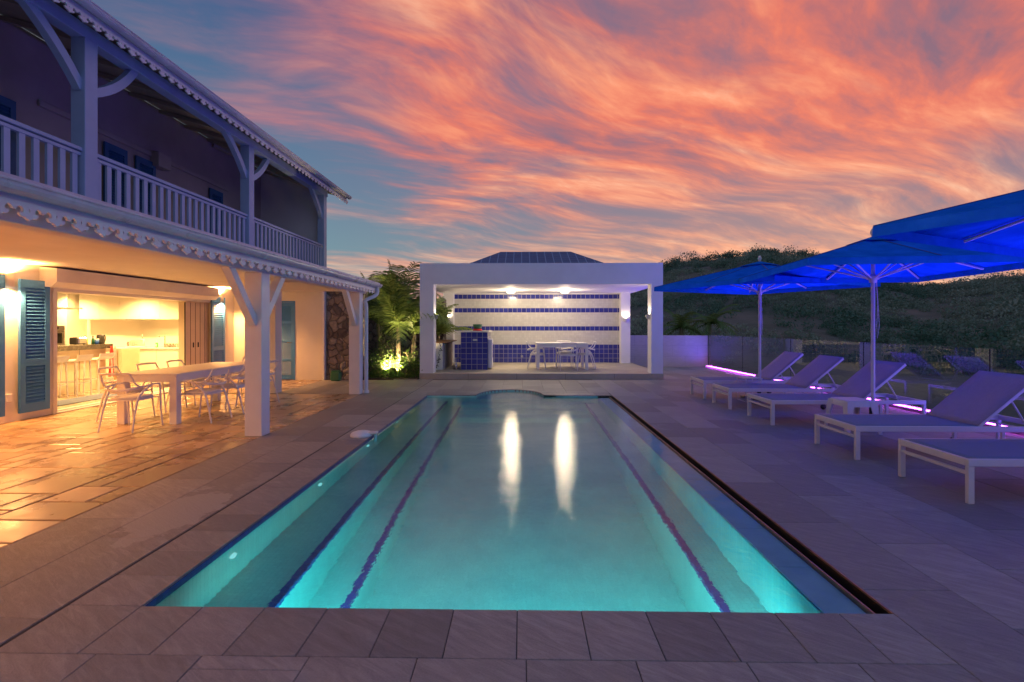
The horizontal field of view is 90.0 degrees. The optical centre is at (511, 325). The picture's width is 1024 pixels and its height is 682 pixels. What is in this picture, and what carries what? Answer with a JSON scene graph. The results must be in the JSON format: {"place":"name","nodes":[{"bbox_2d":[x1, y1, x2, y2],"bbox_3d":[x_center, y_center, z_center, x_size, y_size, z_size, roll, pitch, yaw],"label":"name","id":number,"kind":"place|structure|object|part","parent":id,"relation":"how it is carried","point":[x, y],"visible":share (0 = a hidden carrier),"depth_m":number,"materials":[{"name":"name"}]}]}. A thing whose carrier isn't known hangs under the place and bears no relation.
{"place":"outdoors","nodes":[
{"label":"outdoors","id":0,"kind":"place"},
{"bbox_2d":[69,337,86,343],"bbox_3d":[-9.803,0.353,11.573,0.184,0.162,0.300,0,0,1],"label":"toaster","id":1,"kind":"object","parent":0,"point":[78,340],"visible":1,"depth_m":11.50,"materials":[{"name":"silver metal"}]},
{"bbox_2d":[96,334,105,343],"bbox_3d":[-9.804,0.333,12.203,0.169,0.222,0.220,0,0,-29],"label":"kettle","id":2,"kind":"object","parent":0,"point":[101,338],"visible":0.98,"depth_m":12.13,"materials":[{"name":"silver plastic"}]},
{"bbox_2d":[0,380,359,548],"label":"terrace paving","id":3,"kind":"structure","parent":0,"point":[51,463],"depth_m":6.22,"materials":[{"name":"stone"}]},
{"bbox_2d":[95,366,154,421],"bbox_3d":[-6.206,1.085,8.217,0.614,0.836,0.587,0,0,-5],"label":"armchair","id":4,"kind":"object","parent":3,"relation":"on","point":[114,382],"visible":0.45,"depth_m":8.00,"materials":[{"name":"white plastic"}]},
{"bbox_2d":[97,373,163,432],"bbox_3d":[-5.522,1.085,7.405,0.587,0.836,0.614,0,0,3],"label":"armchair","id":5,"kind":"object","parent":3,"relation":"on","point":[136,397],"visible":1,"depth_m":7.25,"materials":[{"name":"white plastic"}]},
{"bbox_2d":[136,362,187,412],"bbox_3d":[-6.211,1.085,9.050,0.614,0.836,0.587,0,0,3],"label":"armchair","id":6,"kind":"object","parent":3,"relation":"on","point":[164,385],"visible":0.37,"depth_m":8.90,"materials":[{"name":"white plastic"}]},
{"bbox_2d":[117,362,244,424],"bbox_3d":[-5.492,1.117,8.975,0.920,0.765,2.497,0,0,1],"label":"dining table","id":7,"kind":"object","parent":3,"relation":"on","point":[173,376],"visible":0.68,"depth_m":7.78,"materials":[{"name":"white wood"}]},
{"bbox_2d":[166,359,210,405],"bbox_3d":[-6.197,1.085,9.798,0.614,0.836,0.587,0,0,-1],"label":"armchair","id":8,"kind":"object","parent":3,"relation":"on","point":[198,380],"visible":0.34,"depth_m":9.69,"materials":[{"name":"white plastic"}]},
{"bbox_2d":[0,0,382,435],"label":"house","id":9,"kind":"structure","parent":3,"relation":"on","point":[133,165],"depth_m":8.48,"materials":[{"name":"paint"}]},
{"bbox_2d":[5,274,14,286],"bbox_3d":[-7.686,-0.680,7.822,0.134,0.200,0.100,0,0,1],"label":"wall lamp","id":10,"kind":"object","parent":9,"relation":"attached to","point":[9,280],"visible":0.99,"depth_m":7.79,"materials":[{"name":"white paint"}]},
{"bbox_2d":[57,356,69,397],"bbox_3d":[-9.265,1.063,10.296,0.405,0.876,0.401,0,0,4],"label":"bar stool","id":11,"kind":"object","parent":9,"relation":"on","point":[62,359],"visible":0.34,"depth_m":10.45,"materials":[{"name":"white wood"}]},
{"bbox_2d":[57,307,82,308],"bbox_3d":[-11.540,-0.660,12.820,1.090,0.520,0.600,0,0,1],"label":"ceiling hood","id":12,"kind":"object","parent":9,"relation":"hanging from","point":[67,308],"visible":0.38,"depth_m":12.64,"materials":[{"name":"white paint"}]},
{"bbox_2d":[57,293,85,344],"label":"wall","id":13,"kind":"structure","parent":9,"relation":"on","point":[70,324],"depth_m":13.53,"materials":[{"name":"white paint"}]},
{"bbox_3d":[-12.063,0.337,13.451,0.600,0.374,0.057,0,0,1],"label":"oven door","id":14,"kind":"part","parent":13,"relation":"part of","materials":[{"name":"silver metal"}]},
{"bbox_2d":[59,354,93,396],"bbox_3d":[-9.234,1.063,10.857,0.405,0.876,0.401,0,0,-1],"label":"bar stool","id":15,"kind":"object","parent":9,"relation":"on","point":[87,357],"visible":0.93,"depth_m":10.82,"materials":[{"name":"white wood"}]},
{"bbox_2d":[57,344,112,395],"bbox_3d":[-9.867,0.973,10.290,0.680,1.055,3.805,0,0,1],"label":"bar counter","id":16,"kind":"object","parent":9,"relation":"on","point":[73,351],"visible":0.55,"depth_m":11.46,"materials":[{"name":"wood"}]},
{"bbox_2d":[109,346,113,376],"bbox_3d":[-9.467,0.860,12.101,0.036,0.722,0.200,0,0,1],"label":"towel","id":17,"kind":"object","parent":16,"relation":"hanging from","point":[111,349],"visible":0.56,"depth_m":12.07,"materials":[{"name":"red fabric"}]},
{"bbox_2d":[113,346,116,372],"bbox_3d":[-9.465,0.840,12.203,0.036,0.682,0.160,0,0,1],"label":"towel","id":18,"kind":"object","parent":16,"relation":"hanging from","point":[115,362],"visible":0.68,"depth_m":12.21,"materials":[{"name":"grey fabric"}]},
{"bbox_2d":[57,393,116,405],"bbox_3d":[-8.654,1.494,10.465,0.600,0.012,2.000,0,0,1],"label":"threshold","id":19,"kind":"object","parent":9,"relation":"on","point":[77,400],"visible":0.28,"depth_m":10.24,"materials":[{"name":"beige stone"}]},
{"bbox_2d":[82,353,114,393],"bbox_3d":[-9.194,1.063,11.396,0.405,0.876,0.401,0,0,1],"label":"bar stool","id":20,"kind":"object","parent":9,"relation":"on","point":[105,356],"visible":0.81,"depth_m":11.26,"materials":[{"name":"white wood"}]},
{"bbox_2d":[111,348,139,386],"bbox_3d":[-9.533,1.035,12.637,0.257,0.930,0.590,0,0,1],"label":"side cupboard","id":21,"kind":"object","parent":9,"relation":"on","point":[128,359],"visible":0.62,"depth_m":12.53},
{"bbox_2d":[79,294,178,319],"bbox_3d":[-10.233,-0.521,13.876,2.732,0.778,0.380,0,0,1],"label":"wall cabinet","id":22,"kind":"object","parent":9,"relation":"attached to","point":[101,307],"depth_m":13.70,"materials":[{"name":"white wood"}]},
{"bbox_2d":[79,294,98,318],"bbox_3d":[-11.329,-0.529,13.726,0.543,0.743,0.019,0,0,1],"label":"cabinet door","id":23,"kind":"structure","parent":22,"relation":"in","point":[89,303],"depth_m":13.72,"materials":[{"name":"white wood"}]},
{"bbox_2d":[99,296,118,318],"bbox_3d":[-10.783,-0.529,13.716,0.543,0.743,0.019,0,0,1],"label":"cabinet door","id":24,"kind":"structure","parent":22,"relation":"in","point":[108,305],"depth_m":13.71,"materials":[{"name":"white wood"}]},
{"bbox_2d":[119,297,139,318],"bbox_3d":[-10.236,-0.529,13.705,0.543,0.743,0.019,0,0,1],"label":"cabinet door","id":25,"kind":"structure","parent":22,"relation":"in","point":[129,308],"depth_m":13.70,"materials":[{"name":"white wood"}]},
{"bbox_2d":[140,299,159,318],"bbox_3d":[-9.690,-0.529,13.695,0.543,0.743,0.019,0,0,1],"label":"cabinet door","id":26,"kind":"structure","parent":22,"relation":"in","point":[149,308],"depth_m":13.69,"materials":[{"name":"white wood"}]},
{"bbox_2d":[160,300,178,318],"bbox_3d":[-9.143,-0.529,13.685,0.543,0.743,0.019,0,0,1],"label":"cabinet door","id":27,"kind":"structure","parent":22,"relation":"in","point":[168,309],"depth_m":13.68,"materials":[{"name":"white wood"}]},
{"bbox_2d":[106,347,178,380],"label":"countertop","id":28,"kind":"structure","parent":9,"relation":"on","point":[160,356],"depth_m":13.48,"materials":[{"name":"white"}]},
{"bbox_3d":[-10.829,1.027,13.516,0.582,0.745,0.019,0,0,1],"label":"cabinet door","id":29,"kind":"part","parent":28,"relation":"part of","materials":[{"name":"white wood"}]},
{"bbox_2d":[125,339,147,346],"bbox_3d":[-10.041,0.486,13.692,0.440,0.217,0.240,0,0,1],"label":"dish rack","id":30,"kind":"object","parent":28,"relation":"on","point":[135,342],"visible":1,"depth_m":13.66,"materials":[{"name":"white plastic"}]},
{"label":"cabinet door","id":31,"kind":"part","parent":28,"relation":"part of","materials":[{"name":"white wood"}]},
{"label":"cabinet door","id":32,"kind":"part","parent":28,"relation":"part of","materials":[{"name":"white wood"}]},
{"bbox_2d":[179,301,189,386],"bbox_3d":[-7.801,0.455,12.186,0.180,2.030,0.178,0,0,1],"label":"door leaf","id":33,"kind":"structure","parent":9,"relation":"in","point":[184,306],"depth_m":12.11,"materials":[{"name":"brown wood"}]},
{"bbox_2d":[190,302,194,385],"bbox_3d":[-7.788,0.455,12.371,0.200,2.030,0.178,0,0,1],"label":"door leaf","id":34,"kind":"structure","parent":9,"relation":"in","point":[192,304],"depth_m":12.35,"materials":[{"name":"brown wood"}]},
{"bbox_2d":[195,302,199,384],"bbox_3d":[-7.784,0.455,12.556,0.200,2.030,0.178,0,0,1],"label":"door leaf","id":35,"kind":"structure","parent":9,"relation":"in","point":[197,304],"depth_m":12.54,"materials":[{"name":"brown wood"}]},
{"bbox_2d":[200,302,204,381],"bbox_3d":[-7.791,0.455,12.741,0.180,2.030,0.178,0,0,1],"label":"door leaf","id":36,"kind":"structure","parent":9,"relation":"in","point":[202,305],"depth_m":12.74,"materials":[{"name":"brown wood"}]},
{"bbox_2d":[205,303,208,381],"bbox_3d":[-7.787,0.455,12.926,0.180,2.030,0.178,0,0,1],"label":"door leaf","id":37,"kind":"structure","parent":9,"relation":"in","point":[206,304],"depth_m":12.94,"materials":[{"name":"brown wood"}]},
{"bbox_2d":[282,303,292,378],"bbox_3d":[-6.247,0.435,14.041,0.526,2.090,0.099,0,0,1],"label":"blue door","id":38,"kind":"structure","parent":9,"relation":"in","point":[287,308],"depth_m":14.06,"materials":[{"name":"blue wood"}]},
{"bbox_2d":[180,367,231,423],"bbox_3d":[-4.828,1.085,8.072,0.614,0.836,0.587,0,0,4],"label":"armchair","id":39,"kind":"object","parent":3,"relation":"on","point":[201,391],"visible":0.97,"depth_m":7.94,"materials":[{"name":"white plastic"}]},
{"bbox_2d":[208,365,244,413],"bbox_3d":[-4.812,1.085,8.894,0.614,0.836,0.587,0,0,-2],"label":"armchair","id":40,"kind":"object","parent":3,"relation":"on","point":[232,385],"visible":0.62,"depth_m":8.66,"materials":[{"name":"white plastic"}]},
{"bbox_2d":[227,357,244,395],"bbox_3d":[-5.500,1.085,10.626,0.587,0.836,0.614,0,0,1],"label":"armchair","id":41,"kind":"object","parent":3,"relation":"on","point":[240,376],"visible":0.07,"depth_m":10.81,"materials":[{"name":"white plastic"}]},
{"bbox_2d":[235,360,279,406],"bbox_3d":[-4.778,1.085,9.672,0.614,0.836,0.587,0,0,1],"label":"armchair","id":42,"kind":"object","parent":3,"relation":"on","point":[273,371],"visible":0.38,"depth_m":9.83,"materials":[{"name":"white plastic"}]},
{"bbox_2d":[0,367,1023,681],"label":"deck","id":43,"kind":"structure","parent":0,"point":[928,555],"depth_m":2.90,"materials":[{"name":"stone"}]},
{"bbox_2d":[0,380,431,646],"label":"drain slot","id":44,"kind":"object","parent":43,"relation":"on","point":[14,637],"visible":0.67,"depth_m":3.34,"materials":[{"name":"metal"}]},
{"bbox_2d":[330,370,341,380],"bbox_3d":[-4.738,1.360,13.792,0.260,0.280,0.200,0,0,1],"label":"watering can","id":45,"kind":"object","parent":43,"relation":"on","point":[335,375],"visible":1,"depth_m":13.71,"materials":[{"name":"green plastic"}]},
{"bbox_2d":[326,291,367,379],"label":"stone wall","id":46,"kind":"structure","parent":43,"relation":"on","point":[337,336],"depth_m":14.04,"materials":[{"name":"brown stone"}]},
{"bbox_2d":[350,430,377,438],"bbox_3d":[-2.022,1.557,6.927,0.357,0.246,0.327,0,0,37],"label":"pool alarm","id":47,"kind":"object","parent":43,"relation":"on","point":[361,434],"visible":0.88,"depth_m":6.86,"materials":[{"name":"white plastic"}]},
{"bbox_2d":[146,390,597,604],"bbox_3d":[-0.067,2.316,7.303,3.650,1.608,9.200,0,0,1],"label":"pool basin","id":48,"kind":"object","parent":43,"relation":"in","point":[474,396],"visible":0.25,"depth_m":10.97,"materials":[{"name":"blue tile"}]},
{"bbox_2d":[145,396,426,605],"bbox_3d":[-1.897,1.544,6.862,0.005,0.063,8.244,0,0,1],"label":"waterline tile","id":49,"kind":"object","parent":48,"relation":"attached to","point":[173,586],"visible":0.5,"depth_m":3.79,"materials":[{"name":"tile"}]},
{"bbox_2d":[152,391,824,612],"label":"pool water","id":50,"kind":"structure","parent":48,"relation":"in","point":[510,500],"depth_m":3.79,"materials":[{"name":"teal liquid"}]},
{"bbox_2d":[599,398,865,613],"bbox_3d":[1.868,1.571,6.791,0.238,0.037,8.246,0,0,1],"label":"overflow ledge","id":51,"kind":"object","parent":48,"relation":"attached to","point":[822,593],"visible":0.65,"depth_m":3.78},
{"bbox_2d":[363,368,418,379],"bbox_3d":[-3.781,1.510,15.724,2.446,0.080,3.300,0,0,1],"label":"garden bed","id":52,"kind":"object","parent":43,"relation":"on","point":[385,378],"visible":0.14,"depth_m":14.09,"materials":[{"name":"soil"}]},
{"bbox_2d":[368,354,378,375],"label":"shrub","id":53,"kind":"object","parent":52,"relation":"on","point":[370,368],"visible":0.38,"depth_m":14.68,"materials":[{"name":"green plant"}]},
{"bbox_2d":[368,342,387,366],"bbox_3d":[-4.212,1.000,15.524,1.077,0.949,0.660,0,0,-37],"label":"shrub","id":54,"kind":"object","parent":52,"relation":"on","point":[376,353],"visible":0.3,"depth_m":15.47,"materials":[{"name":"green plant"}]},
{"bbox_2d":[368,350,392,376],"bbox_3d":[-3.718,1.090,14.370,0.761,0.768,0.722,0,0,1],"label":"shrub","id":55,"kind":"object","parent":52,"relation":"on","point":[380,366],"visible":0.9,"depth_m":14.34,"materials":[{"name":"green plant"}]},
{"bbox_2d":[360,273,405,363],"bbox_3d":[-4.474,-0.116,16.308,2.664,3.176,3.171,0,0,31],"label":"palm tree","id":56,"kind":"object","parent":52,"relation":"on","point":[373,304],"visible":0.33,"depth_m":16.26,"materials":[{"name":"green plant"}]},
{"bbox_2d":[375,326,394,363],"bbox_3d":[-3.828,0.751,15.245,0.594,1.444,0.851,0,0,1],"label":"shrub","id":57,"kind":"object","parent":52,"relation":"on","point":[382,352],"visible":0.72,"depth_m":15.17,"materials":[{"name":"green plant"}]},
{"bbox_2d":[363,369,419,377],"bbox_3d":[-3.540,1.379,14.780,1.888,0.207,1.504,0,0,1],"label":"ground cover","id":58,"kind":"object","parent":52,"relation":"on","point":[393,374],"visible":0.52,"depth_m":14.26,"materials":[{"name":"green plant"}]},
{"bbox_2d":[378,350,404,374],"bbox_3d":[-3.456,1.084,14.592,0.614,0.780,0.701,0,0,34],"label":"shrub","id":59,"kind":"object","parent":52,"relation":"on","point":[389,365],"visible":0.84,"depth_m":14.51,"materials":[{"name":"green plant"}]},
{"bbox_2d":[378,337,407,370],"bbox_3d":[-3.582,0.836,15.306,0.913,1.275,0.971,0,0,1],"label":"shrub","id":60,"kind":"object","parent":52,"relation":"on","point":[393,353],"visible":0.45,"depth_m":15.27,"materials":[{"name":"green plant"}]},
{"bbox_2d":[389,353,414,375],"bbox_3d":[-3.073,1.142,14.424,0.746,0.663,0.639,0,0,-13],"label":"shrub","id":61,"kind":"object","parent":52,"relation":"on","point":[400,367],"visible":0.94,"depth_m":14.37,"materials":[{"name":"green plant"}]},
{"bbox_2d":[368,299,445,367],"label":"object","id":62,"kind":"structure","parent":52,"relation":"on","point":[372,338],"depth_m":17.38,"materials":[{"name":"green plant"}]},
{"bbox_2d":[368,259,451,372],"bbox_3d":[-3.164,-0.219,14.844,3.126,3.380,2.769,0,0,18],"label":"palm tree","id":63,"kind":"object","parent":52,"relation":"on","point":[400,302],"visible":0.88,"depth_m":14.62,"materials":[{"name":"green plant"}]},
{"bbox_2d":[402,346,419,370],"bbox_3d":[-2.952,1.048,15.072,0.624,0.850,0.694,0,0,1],"label":"shrub","id":64,"kind":"object","parent":52,"relation":"on","point":[409,356],"visible":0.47,"depth_m":15.06,"materials":[{"name":"green plant"}]},
{"bbox_2d":[382,303,441,358],"bbox_3d":[-2.898,0.226,15.613,1.830,2.499,2.279,0,0,-30],"label":"palm tree","id":65,"kind":"object","parent":52,"relation":"on","point":[416,327],"visible":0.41,"depth_m":15.53,"materials":[{"name":"green plant"}]},
{"bbox_2d":[403,358,421,376],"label":"shrub","id":66,"kind":"object","parent":52,"relation":"on","point":[416,367],"visible":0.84,"depth_m":14.41,"materials":[{"name":"green plant"}]},
{"bbox_2d":[436,296,471,339],"bbox_3d":[-2.306,0.255,17.142,2.174,2.432,2.084,0,0,1],"label":"palm tree","id":67,"kind":"object","parent":52,"relation":"on","point":[441,328],"visible":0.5,"depth_m":16.99,"materials":[{"name":"green plant"}]},
{"bbox_2d":[3,379,858,681],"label":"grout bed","id":68,"kind":"object","parent":43,"relation":"on","point":[453,611],"visible":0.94,"depth_m":2.60,"materials":[{"name":"grey concrete"}]},
{"bbox_2d":[465,388,554,396],"bbox_3d":[-0.032,1.523,11.532,1.960,0.054,1.158,0,0,1],"label":"step coping","id":69,"kind":"object","parent":43,"relation":"on","point":[542,392],"visible":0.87,"depth_m":11.53,"materials":[{"name":"stone"}]},
{"bbox_2d":[419,252,663,379],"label":"pavilion","id":70,"kind":"structure","parent":43,"relation":"on","point":[591,306],"depth_m":16.00,"materials":[{"name":"white paint"}]},
{"bbox_2d":[436,340,456,369],"bbox_3d":[-2.195,0.920,16.299,0.626,0.840,1.990,0,0,1],"label":"bar counter","id":71,"kind":"object","parent":70,"relation":"on","point":[443,354],"visible":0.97,"depth_m":15.58,"materials":[{"name":"white wood"}]},
{"bbox_2d":[457,330,491,369],"bbox_3d":[-1.152,0.758,16.125,0.972,1.165,1.700,0,0,1],"label":"tiled counter","id":72,"kind":"object","parent":70,"relation":"on","point":[474,350],"visible":0.96,"depth_m":15.32,"materials":[{"name":"tile"}]},
{"bbox_2d":[473,324,481,330],"bbox_3d":[-1.064,0.075,15.823,0.300,0.200,0.300,0,0,1],"label":"ice bucket","id":73,"kind":"object","parent":72,"relation":"on","point":[477,327],"visible":1,"depth_m":15.71,"materials":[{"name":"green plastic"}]},
{"bbox_2d":[488,339,492,367],"bbox_3d":[-0.644,0.864,15.765,0.149,0.872,0.600,0,0,1],"label":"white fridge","id":74,"kind":"object","parent":70,"relation":"on","point":[490,353],"visible":1,"depth_m":15.47,"materials":[{"name":"paint"}]},
{"bbox_2d":[526,341,545,368],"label":"armchair","id":75,"kind":"object","parent":70,"relation":"on","point":[534,349],"visible":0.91,"depth_m":15.51,"materials":[{"name":"white plastic"}]},
{"bbox_2d":[535,342,587,369],"bbox_3d":[1.512,0.940,15.824,1.542,0.800,1.147,0,0,1],"label":"pavilion table","id":76,"kind":"object","parent":70,"relation":"on","point":[556,344],"visible":0.98,"depth_m":15.27,"materials":[{"name":"white plastic"}]},
{"bbox_2d":[555,341,573,367],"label":"armchair","id":77,"kind":"object","parent":70,"relation":"on","point":[563,352],"visible":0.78,"depth_m":16.23,"materials":[{"name":"white plastic"}]},
{"bbox_2d":[558,342,577,370],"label":"armchair","id":78,"kind":"object","parent":70,"relation":"on","point":[568,354],"visible":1,"depth_m":15.09,"materials":[{"name":"white plastic"}]},
{"bbox_2d":[576,341,595,368],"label":"armchair","id":79,"kind":"object","parent":70,"relation":"on","point":[589,353],"visible":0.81,"depth_m":15.54,"materials":[{"name":"white plastic"}]},
{"bbox_2d":[630,335,707,366],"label":"garden wall","id":80,"kind":"structure","parent":43,"relation":"on","point":[685,350],"depth_m":18.34,"materials":[{"name":"paint"}]},
{"bbox_2d":[736,376,762,401],"bbox_3d":[4.687,1.262,10.113,0.330,0.475,0.420,0,0,1],"label":"side table","id":81,"kind":"object","parent":43,"relation":"on","point":[748,377],"visible":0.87,"depth_m":10.01,"materials":[{"name":"grey"}]},
{"bbox_2d":[612,396,888,613],"bbox_3d":[2.030,1.587,6.788,0.067,0.147,8.250,0,0,1],"label":"overflow channel","id":82,"kind":"object","parent":43,"relation":"in","point":[867,601],"visible":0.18,"depth_m":3.75,"materials":[{"name":"black"}]},
{"bbox_2d":[609,395,893,613],"bbox_3d":[2.026,1.569,6.788,0.078,0.141,8.250,0,0,1],"label":"overflow lip","id":83,"kind":"object","parent":82,"relation":"attached to","point":[844,591],"visible":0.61,"depth_m":3.71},
{"bbox_2d":[690,351,817,398],"bbox_3d":[5.044,1.034,10.774,2.301,0.932,0.807,0,0,1],"label":"sun lounger","id":84,"kind":"object","parent":43,"relation":"on","point":[773,370],"visible":0.66,"depth_m":10.63,"materials":[{"name":"grey"}]},
{"bbox_2d":[654,255,880,399],"bbox_3d":[5.058,0.037,10.456,2.952,2.925,2.952,0,0,-25],"label":"parasol","id":85,"kind":"object","parent":43,"relation":"on","point":[724,282],"visible":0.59,"depth_m":10.45,"materials":[{"name":"fabric"}]},
{"bbox_2d":[712,355,860,409],"bbox_3d":[5.009,1.034,9.458,2.301,0.932,0.807,0,0,2],"label":"sun lounger","id":86,"kind":"object","parent":43,"relation":"on","point":[810,374],"visible":0.82,"depth_m":9.33,"materials":[{"name":"grey"}]},
{"bbox_2d":[747,360,925,424],"bbox_3d":[5.032,1.034,8.048,2.301,0.932,0.807,0,0,1],"label":"sun lounger","id":87,"kind":"object","parent":43,"relation":"on","point":[857,384],"visible":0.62,"depth_m":7.97,"materials":[{"name":"grey"}]},
{"bbox_2d":[823,397,882,434],"bbox_3d":[4.808,1.271,7.240,0.500,0.458,0.500,0,0,-2],"label":"plastic stool","id":88,"kind":"object","parent":43,"relation":"on","point":[852,405],"visible":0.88,"depth_m":7.08,"materials":[{"name":"grey plastic"}]},
{"bbox_2d":[705,365,1002,425],"bbox_3d":[7.058,1.465,7.679,0.074,0.070,21.230,0,0,-1],"label":"led strip","id":89,"kind":"object","parent":43,"relation":"on","point":[867,398],"visible":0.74,"depth_m":9.36,"materials":[{"name":"purple plastic"}]},
{"bbox_2d":[739,228,1023,413],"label":"parasol","id":90,"kind":"object","parent":43,"relation":"on","point":[872,260],"visible":0.91,"depth_m":7.30,"materials":[{"name":"fabric"}]},
{"bbox_2d":[814,370,1023,459],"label":"sun lounger","id":91,"kind":"object","parent":43,"relation":"on","point":[977,401],"visible":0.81,"depth_m":5.98,"materials":[{"name":"grey"}]},
{"bbox_2d":[872,189,1023,257],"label":"parasol","id":92,"kind":"object","parent":43,"relation":"on","point":[994,225],"visible":1,"depth_m":4.42,"materials":[{"name":"fabric"}]},
{"bbox_2d":[898,438,1023,503],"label":"sun lounger","id":93,"kind":"object","parent":43,"relation":"on","point":[970,454],"visible":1,"depth_m":4.64,"materials":[{"name":"grey"}]},
{"bbox_2d":[91,0,1023,297],"label":"sky","id":94,"kind":"structure","parent":0,"point":[455,131],"materials":[{"name":"orange"}]},
{"bbox_2d":[282,257,1023,425],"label":"hill","id":95,"kind":"structure","parent":0,"point":[934,390],"depth_m":49.48,"materials":[{"name":"green plant"}]},
{"bbox_2d":[663,308,717,347],"bbox_3d":[13.446,1.587,40.030,5.154,5.932,5.020,0,0,1],"label":"palm","id":96,"kind":"object","parent":95,"relation":"on","point":[681,325],"visible":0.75,"depth_m":39.69,"materials":[{"name":"green plant"}]},
{"bbox_2d":[685,304,742,364],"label":"palm","id":97,"kind":"object","parent":95,"relation":"on","point":[708,322],"visible":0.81,"depth_m":41.00,"materials":[{"name":"green plant"}]},
{"bbox_2d":[630,243,1023,377],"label":"hillside scrub","id":98,"kind":"object","parent":95,"relation":"on","point":[935,332],"visible":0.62,"depth_m":64.25,"materials":[{"name":"green plant"}]},
{"label":"ground","id":99,"kind":"structure","parent":0,"visible":0},
{"bbox_2d":[598,366,1023,436],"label":"retaining edge","id":100,"kind":"object","parent":99,"relation":"on","point":[883,405],"visible":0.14,"depth_m":9.56,"materials":[{"name":"stone"}]},
{"bbox_2d":[708,335,1023,434],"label":"glass fence","id":101,"kind":"object","parent":100,"relation":"on","point":[906,408],"visible":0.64,"depth_m":9.48,"materials":[{"name":"black"}]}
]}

